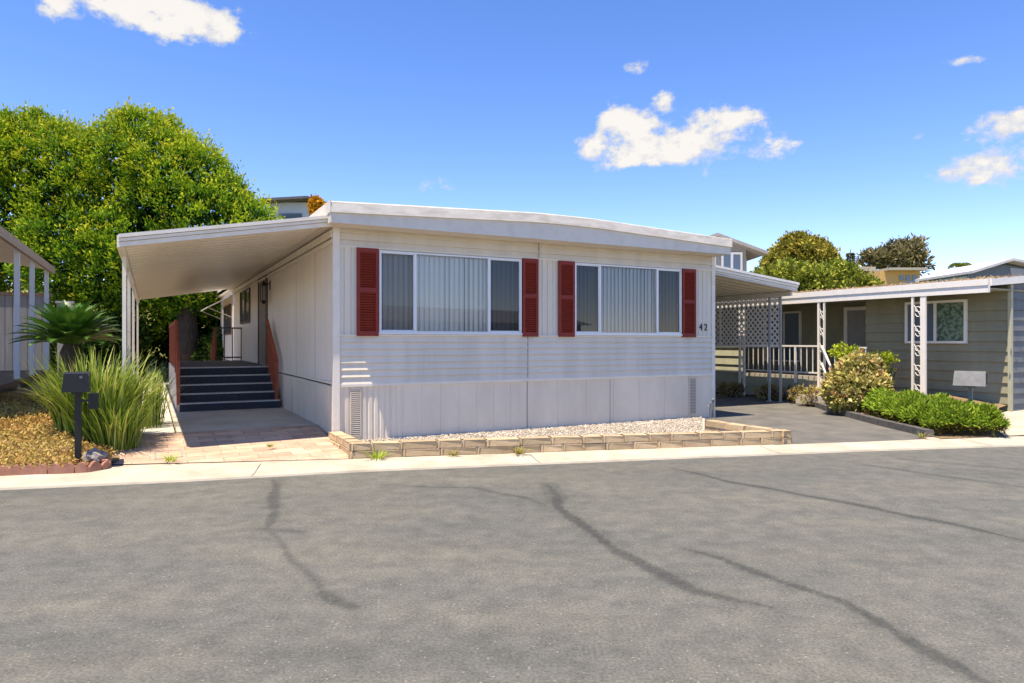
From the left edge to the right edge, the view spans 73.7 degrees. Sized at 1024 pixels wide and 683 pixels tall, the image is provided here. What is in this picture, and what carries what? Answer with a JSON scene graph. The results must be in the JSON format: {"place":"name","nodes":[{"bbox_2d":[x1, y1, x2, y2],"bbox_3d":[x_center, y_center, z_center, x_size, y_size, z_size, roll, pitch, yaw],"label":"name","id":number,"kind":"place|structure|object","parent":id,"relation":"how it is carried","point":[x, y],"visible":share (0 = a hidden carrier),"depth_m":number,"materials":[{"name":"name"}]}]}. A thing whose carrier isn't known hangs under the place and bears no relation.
{"place":"outdoors","nodes":[
{"label":"outdoors","id":0,"kind":"place"},
{"bbox_2d":[7,283,203,375],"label":"hill","id":1,"kind":"structure","parent":0,"point":[148,370],"depth_m":31.50,"materials":[{"name":"green plant"}]},
{"bbox_2d":[264,196,326,219],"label":"hill house","id":2,"kind":"structure","parent":1,"relation":"on","point":[292,207],"depth_m":38.00,"materials":[{"name":"grey"}]},
{"bbox_2d":[279,213,301,218],"bbox_3d":[-12.324,-6.982,37.980,1.280,0.278,0.060,0,0,0],"label":"window","id":3,"kind":"structure","parent":2,"relation":"in","point":[286,215],"depth_m":37.95,"materials":[{"name":"blue"}]},
{"bbox_2d":[306,193,324,216],"bbox_3d":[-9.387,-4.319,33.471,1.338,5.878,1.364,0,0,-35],"label":"flowering shrub","id":4,"kind":"object","parent":1,"relation":"on","point":[315,203],"visible":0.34,"depth_m":33.22,"materials":[{"name":"orange plant"}]},
{"bbox_2d":[710,233,767,270],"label":"hill house","id":5,"kind":"structure","parent":1,"relation":"on","point":[741,255],"depth_m":33.97,"materials":[{"name":"white paint"}]},
{"bbox_2d":[721,252,742,269],"bbox_3d":[10.927,-3.870,33.960,1.045,1.120,0.080,0,0,0],"label":"window","id":6,"kind":"structure","parent":5,"relation":"in","point":[735,260],"depth_m":33.97,"materials":[{"name":"white paint"}]},
{"bbox_2d":[758,230,844,266],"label":"olive tree","id":7,"kind":"object","parent":1,"relation":"on","point":[803,245],"visible":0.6,"depth_m":41.62,"materials":[{"name":"green plant"}]},
{"bbox_2d":[749,255,885,291],"bbox_3d":[17.098,-1.983,38.497,8.058,5.689,4.546,0,0,0],"label":"bush","id":8,"kind":"object","parent":1,"relation":"on","point":[834,274],"visible":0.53,"depth_m":37.06,"materials":[{"name":"green plant"}]},
{"bbox_2d":[846,249,855,265],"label":"conifer","id":9,"kind":"object","parent":1,"relation":"on","point":[850,256],"visible":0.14,"depth_m":87.84,"materials":[{"name":"green plant"}]},
{"bbox_2d":[854,267,927,284],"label":"hill house","id":10,"kind":"structure","parent":1,"relation":"on","point":[893,275],"depth_m":72.00,"materials":[{"name":"yellow"}]},
{"bbox_2d":[899,275,903,280],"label":"window","id":11,"kind":"structure","parent":10,"relation":"in","point":[901,277],"depth_m":71.94,"materials":[{"name":"blue glass"}]},
{"bbox_2d":[855,233,936,276],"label":"pine tree","id":12,"kind":"object","parent":1,"relation":"on","point":[911,252],"visible":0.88,"depth_m":86.31,"materials":[{"name":"green plant"}]},
{"bbox_2d":[948,262,971,268],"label":"palm tree","id":13,"kind":"object","parent":1,"relation":"on","point":[956,265],"visible":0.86,"depth_m":79.68,"materials":[{"name":"green plant"}]},
{"bbox_2d":[901,258,1023,283],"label":"hill house","id":14,"kind":"structure","parent":1,"relation":"on","point":[997,268],"depth_m":46.00,"materials":[{"name":"white"}]},
{"bbox_2d":[62,376,330,467],"bbox_3d":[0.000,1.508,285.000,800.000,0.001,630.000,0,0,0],"label":"ground","id":15,"kind":"structure","parent":0,"point":[165,380],"depth_m":23.95,"materials":[{"name":"beige concrete"}]},
{"bbox_2d":[0,379,118,468],"bbox_3d":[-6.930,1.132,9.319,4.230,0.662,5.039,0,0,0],"label":"ground cover","id":16,"kind":"object","parent":15,"relation":"on","point":[30,415],"visible":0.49,"depth_m":8.54,"materials":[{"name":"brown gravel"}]},
{"bbox_2d":[0,292,51,370],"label":"fence","id":17,"kind":"object","parent":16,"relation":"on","point":[6,327],"visible":0.54,"depth_m":17.74,"materials":[{"name":"white wood"}]},
{"bbox_2d":[0,226,54,393],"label":"patio cover","id":18,"kind":"object","parent":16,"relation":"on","point":[15,251],"visible":0.6,"depth_m":14.47,"materials":[{"name":"white metal"}]},
{"bbox_2d":[6,299,121,380],"bbox_3d":[-6.905,0.254,10.659,1.530,1.853,1.517,0,0,15],"label":"sago palm","id":19,"kind":"object","parent":16,"relation":"on","point":[69,328],"visible":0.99,"depth_m":10.42,"materials":[{"name":"green plant"}]},
{"bbox_2d":[61,371,98,462],"bbox_3d":[-4.997,0.925,7.915,0.338,1.150,0.371,0,0,-27],"label":"mailbox","id":20,"kind":"object","parent":16,"relation":"on","point":[77,384],"visible":0.95,"depth_m":7.91,"materials":[{"name":"black paint"}]},
{"bbox_2d":[3,345,172,438],"bbox_3d":[-5.541,0.634,9.098,1.869,1.232,2.062,0,0,0],"label":"strap leaf plant","id":21,"kind":"object","parent":16,"relation":"on","point":[113,385],"visible":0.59,"depth_m":8.74,"materials":[{"name":"green plant"}]},
{"bbox_2d":[82,448,107,462],"bbox_3d":[-4.865,1.346,7.958,0.256,0.224,0.209,0,0,0],"label":"rock","id":22,"kind":"object","parent":16,"relation":"on","point":[94,454],"visible":0.81,"depth_m":7.89,"materials":[{"name":"grey stone"}]},
{"bbox_2d":[56,389,172,450],"bbox_3d":[-5.102,0.963,8.857,1.453,0.835,1.427,0,0,0],"label":"strap leaf plant","id":23,"kind":"object","parent":16,"relation":"on","point":[124,434],"visible":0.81,"depth_m":8.64,"materials":[{"name":"green plant"}]},
{"bbox_2d":[109,360,189,428],"bbox_3d":[-5.771,0.780,10.529,1.704,1.081,1.602,0,0,0],"label":"strap leaf plant","id":24,"kind":"object","parent":16,"relation":"on","point":[159,407],"visible":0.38,"depth_m":10.50,"materials":[{"name":"green plant"}]},
{"bbox_2d":[55,301,74,370],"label":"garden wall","id":25,"kind":"structure","parent":15,"relation":"on","point":[59,346],"depth_m":19.21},
{"bbox_2d":[50,311,157,380],"bbox_3d":[-15.153,0.332,24.982,4.163,3.067,3.462,0,0,0],"label":"shrub","id":26,"kind":"object","parent":15,"relation":"on","point":[106,347],"visible":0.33,"depth_m":24.36,"materials":[{"name":"green plant"}]},
{"bbox_2d":[0,95,283,360],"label":"laurel tree","id":27,"kind":"object","parent":15,"relation":"on","point":[130,138],"visible":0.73,"depth_m":25.26,"materials":[{"name":"green plant"}]},
{"bbox_2d":[141,389,174,434],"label":"walkway","id":28,"kind":"structure","parent":15,"relation":"on","point":[167,427],"depth_m":10.42,"materials":[{"name":"concrete"}]},
{"bbox_2d":[147,304,220,378],"bbox_3d":[-12.585,-0.185,28.658,5.465,4.057,4.585,0,0,0],"label":"shrub","id":29,"kind":"object","parent":15,"relation":"on","point":[164,348],"visible":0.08,"depth_m":27.42,"materials":[{"name":"green plant"}]},
{"bbox_2d":[111,425,350,463],"bbox_3d":[-3.814,1.389,9.037,2.818,0.149,2.462,0,0,-26],"label":"paver apron","id":30,"kind":"object","parent":15,"relation":"on","point":[308,442],"visible":0.86,"depth_m":9.08,"materials":[{"name":"brick"}]},
{"bbox_2d":[154,449,182,458],"bbox_3d":[-4.333,1.417,8.613,0.320,0.041,0.420,0,0,-28],"label":"cover frame","id":31,"kind":"object","parent":30,"relation":"on","point":[167,450],"visible":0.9,"depth_m":8.60,"materials":[{"name":"grey concrete"}]},
{"bbox_2d":[160,452,181,461],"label":"weed","id":32,"kind":"object","parent":30,"relation":"on","point":[166,457],"visible":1,"depth_m":8.21,"materials":[{"name":"yellow plant"}]},
{"bbox_2d":[191,323,280,372],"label":"shrub","id":33,"kind":"object","parent":15,"relation":"on","point":[203,351],"visible":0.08,"depth_m":24.99,"materials":[{"name":"green plant"}]},
{"bbox_2d":[164,383,316,432],"bbox_3d":[-7.078,1.314,16.223,1.990,0.001,13.400,0,0,-28],"label":"concrete pad","id":34,"kind":"object","parent":15,"relation":"on","point":[198,421],"visible":0.37,"depth_m":11.51,"materials":[{"name":"grey concrete"}]},
{"bbox_2d":[169,319,279,411],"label":"entry steps","id":35,"kind":"structure","parent":34,"relation":"on","point":[214,383],"depth_m":13.76,"materials":[{"name":"wood"}]},
{"bbox_2d":[117,200,799,440],"bbox_3d":[-2.995,-0.282,19.652,13.825,3.563,18.760,0,0,-28],"label":"mobile home","id":36,"kind":"object","parent":15,"relation":"on","point":[386,321],"visible":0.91,"depth_m":11.24,"materials":[{"name":"paint"}]},
{"bbox_2d":[223,304,230,334],"bbox_3d":[-9.695,-0.730,23.268,0.045,1.000,2.300,0,0,-28],"label":"side window","id":37,"kind":"structure","parent":36,"relation":"in","point":[226,309],"depth_m":23.23,"materials":[{"name":"grey glass"}]},
{"bbox_2d":[240,287,250,323],"bbox_3d":[-7.402,-0.980,18.937,0.045,0.960,2.100,0,0,-28],"label":"side window","id":38,"kind":"structure","parent":36,"relation":"in","point":[245,296],"depth_m":18.89,"materials":[{"name":"brown glass"}]},
{"bbox_2d":[258,274,267,364],"bbox_3d":[-5.827,-0.505,15.924,0.080,2.070,1.320,0,0,-28],"label":"door","id":39,"kind":"structure","parent":36,"relation":"in","point":[262,308],"depth_m":15.97,"materials":[{"name":"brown wood"}]},
{"bbox_2d":[379,250,522,334],"bbox_3d":[-0.957,-0.715,10.732,2.490,1.360,0.275,0,0,-28],"label":"window","id":40,"kind":"structure","parent":36,"relation":"in","point":[420,293],"depth_m":10.68,"materials":[{"name":"grey glass"}]},
{"bbox_2d":[575,263,682,335],"bbox_3d":[2.066,-0.715,12.332,2.470,1.360,0.275,0,0,-28],"label":"window","id":41,"kind":"structure","parent":36,"relation":"in","point":[610,299],"depth_m":12.35,"materials":[{"name":"grey glass"}]},
{"bbox_2d":[361,416,710,442],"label":"gravel","id":42,"kind":"structure","parent":15,"relation":"on","point":[650,426],"depth_m":11.01,"materials":[{"name":"white gravel"}]},
{"bbox_2d":[766,395,933,436],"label":"kerb","id":43,"kind":"structure","parent":15,"relation":"on","point":[907,428],"depth_m":11.96,"materials":[{"name":"concrete"}]},
{"bbox_2d":[715,268,1023,411],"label":"neighbour house","id":44,"kind":"structure","parent":15,"relation":"on","point":[934,335],"depth_m":14.83,"materials":[{"name":"grey wood"}]},
{"bbox_2d":[764,311,801,361],"bbox_3d":[7.667,-0.135,19.361,0.060,1.410,1.250,0,0,-28],"label":"window","id":45,"kind":"structure","parent":44,"relation":"in","point":[791,320],"depth_m":19.18,"materials":[{"name":"grey glass"}]},
{"bbox_2d":[844,306,865,370],"bbox_3d":[8.802,-0.030,17.220,0.060,1.700,0.940,0,0,-28],"label":"door","id":46,"kind":"structure","parent":44,"relation":"in","point":[854,317],"depth_m":17.36,"materials":[{"name":"white paint"}]},
{"bbox_2d":[905,299,967,342],"bbox_3d":[8.957,-0.410,14.460,0.060,0.900,1.280,0,0,-28],"label":"window","id":47,"kind":"structure","parent":44,"relation":"in","point":[947,320],"depth_m":14.33,"materials":[{"name":"white paint"}]},
{"bbox_2d":[803,386,1005,438],"bbox_3d":[8.007,1.282,16.710,3.698,0.360,12.704,0,0,-3],"label":"planting bed","id":48,"kind":"object","parent":15,"relation":"on","point":[953,434],"visible":0.17,"depth_m":10.97,"materials":[{"name":"soil"}]},
{"bbox_2d":[787,383,815,400],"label":"shrub","id":49,"kind":"object","parent":48,"relation":"on","point":[796,388],"visible":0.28,"depth_m":16.14,"materials":[{"name":"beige plant"}]},
{"bbox_2d":[796,386,818,405],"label":"shrub","id":50,"kind":"object","parent":48,"relation":"on","point":[808,391],"visible":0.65,"depth_m":15.37,"materials":[{"name":"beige plant"}]},
{"bbox_2d":[827,340,859,368],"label":"shrub","id":51,"kind":"object","parent":48,"relation":"on","point":[838,347],"visible":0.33,"depth_m":14.54,"materials":[{"name":"green plant"}]},
{"bbox_2d":[817,348,895,412],"bbox_3d":[6.882,0.818,13.754,1.505,1.399,1.392,0,0,0],"label":"shrub","id":52,"kind":"object","parent":48,"relation":"on","point":[851,382],"visible":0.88,"depth_m":13.48,"materials":[{"name":"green plant"}]},
{"bbox_2d":[870,349,901,388],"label":"shrub","id":53,"kind":"object","parent":48,"relation":"on","point":[887,356],"visible":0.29,"depth_m":13.88,"materials":[{"name":"green plant"}]},
{"bbox_2d":[859,386,1011,436],"bbox_3d":[7.164,1.161,11.901,1.484,0.667,3.116,0,0,0],"label":"hedge","id":54,"kind":"object","parent":48,"relation":"on","point":[942,411],"visible":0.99,"depth_m":10.99,"materials":[{"name":"green plant"}]},
{"bbox_2d":[953,371,987,403],"bbox_3d":[7.719,0.892,11.491,0.470,0.795,0.315,0,0,42],"label":"sign","id":55,"kind":"object","parent":48,"relation":"on","point":[970,380],"visible":0.93,"depth_m":11.43,"materials":[{"name":"metal"}]},
{"bbox_2d":[998,410,1023,435],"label":"side walk","id":56,"kind":"structure","parent":15,"relation":"on","point":[1016,418],"depth_m":11.84,"materials":[{"name":"concrete"}]},
{"bbox_2d":[0,446,1023,682],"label":"road","id":57,"kind":"structure","parent":0,"point":[901,566],"depth_m":4.46,"materials":[{"name":"grey asphalt"}]},
{"bbox_2d":[0,435,1023,489],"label":"gutter","id":58,"kind":"object","parent":57,"relation":"on","point":[125,474],"visible":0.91,"depth_m":8.41,"materials":[{"name":"concrete"}]},
{"bbox_2d":[0,457,110,475],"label":"brick edging","id":59,"kind":"object","parent":58,"relation":"on","point":[57,468],"visible":0.98,"depth_m":7.60,"materials":[{"name":"brick"}]},
{"bbox_2d":[364,449,392,459],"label":"weed","id":60,"kind":"object","parent":58,"relation":"on","point":[376,457],"visible":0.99,"depth_m":8.54,"materials":[{"name":"green plant"}]},
{"bbox_2d":[446,450,461,455],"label":"weed","id":61,"kind":"object","parent":58,"relation":"on","point":[453,453],"visible":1,"depth_m":8.73,"materials":[{"name":"beige plant"}]},
{"bbox_2d":[514,446,530,454],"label":"weed","id":62,"kind":"object","parent":58,"relation":"on","point":[519,451],"visible":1,"depth_m":8.82,"materials":[{"name":"green plant"}]},
{"bbox_2d":[327,420,791,458],"bbox_3d":[0.709,1.375,9.768,6.520,0.196,1.524,0,0,-14],"label":"stone planter","id":63,"kind":"object","parent":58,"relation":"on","point":[721,433],"visible":0.98,"depth_m":9.21,"materials":[{"name":"beige stone"}]},
{"bbox_2d":[251,438,988,475],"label":"gutter joints","id":64,"kind":"object","parent":58,"relation":"on","point":[540,462],"visible":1,"depth_m":8.82,"materials":[{"name":"grey"}]},
{"bbox_2d":[0,0,1023,284],"label":"sky","id":65,"kind":"structure","parent":0,"point":[856,124],"materials":[{"name":"blue"}]},
{"bbox_2d":[705,392,925,444],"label":"driveway","id":66,"kind":"structure","parent":0,"point":[807,424],"depth_m":12.53,"materials":[{"name":"concrete"}]},
{"bbox_2d":[708,398,713,416],"bbox_3d":[3.727,1.243,12.806,0.190,0.355,0.052,0,0,-42],"label":"standpipe","id":67,"kind":"object","parent":66,"relation":"on","point":[710,403],"visible":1,"depth_m":12.83,"materials":[{"name":"metal"}]},
{"bbox_2d":[716,381,746,396],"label":"shrub","id":68,"kind":"object","parent":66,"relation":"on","point":[735,386],"visible":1,"depth_m":18.02,"materials":[{"name":"green plant"}]},
{"bbox_2d":[753,383,787,399],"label":"shrub","id":69,"kind":"object","parent":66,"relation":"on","point":[765,392],"visible":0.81,"depth_m":16.98,"materials":[{"name":"green plant"}]},
{"bbox_2d":[916,432,934,438],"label":"weed","id":70,"kind":"object","parent":66,"relation":"on","point":[921,436],"visible":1,"depth_m":10.29,"materials":[{"name":"green plant"}]}
]}

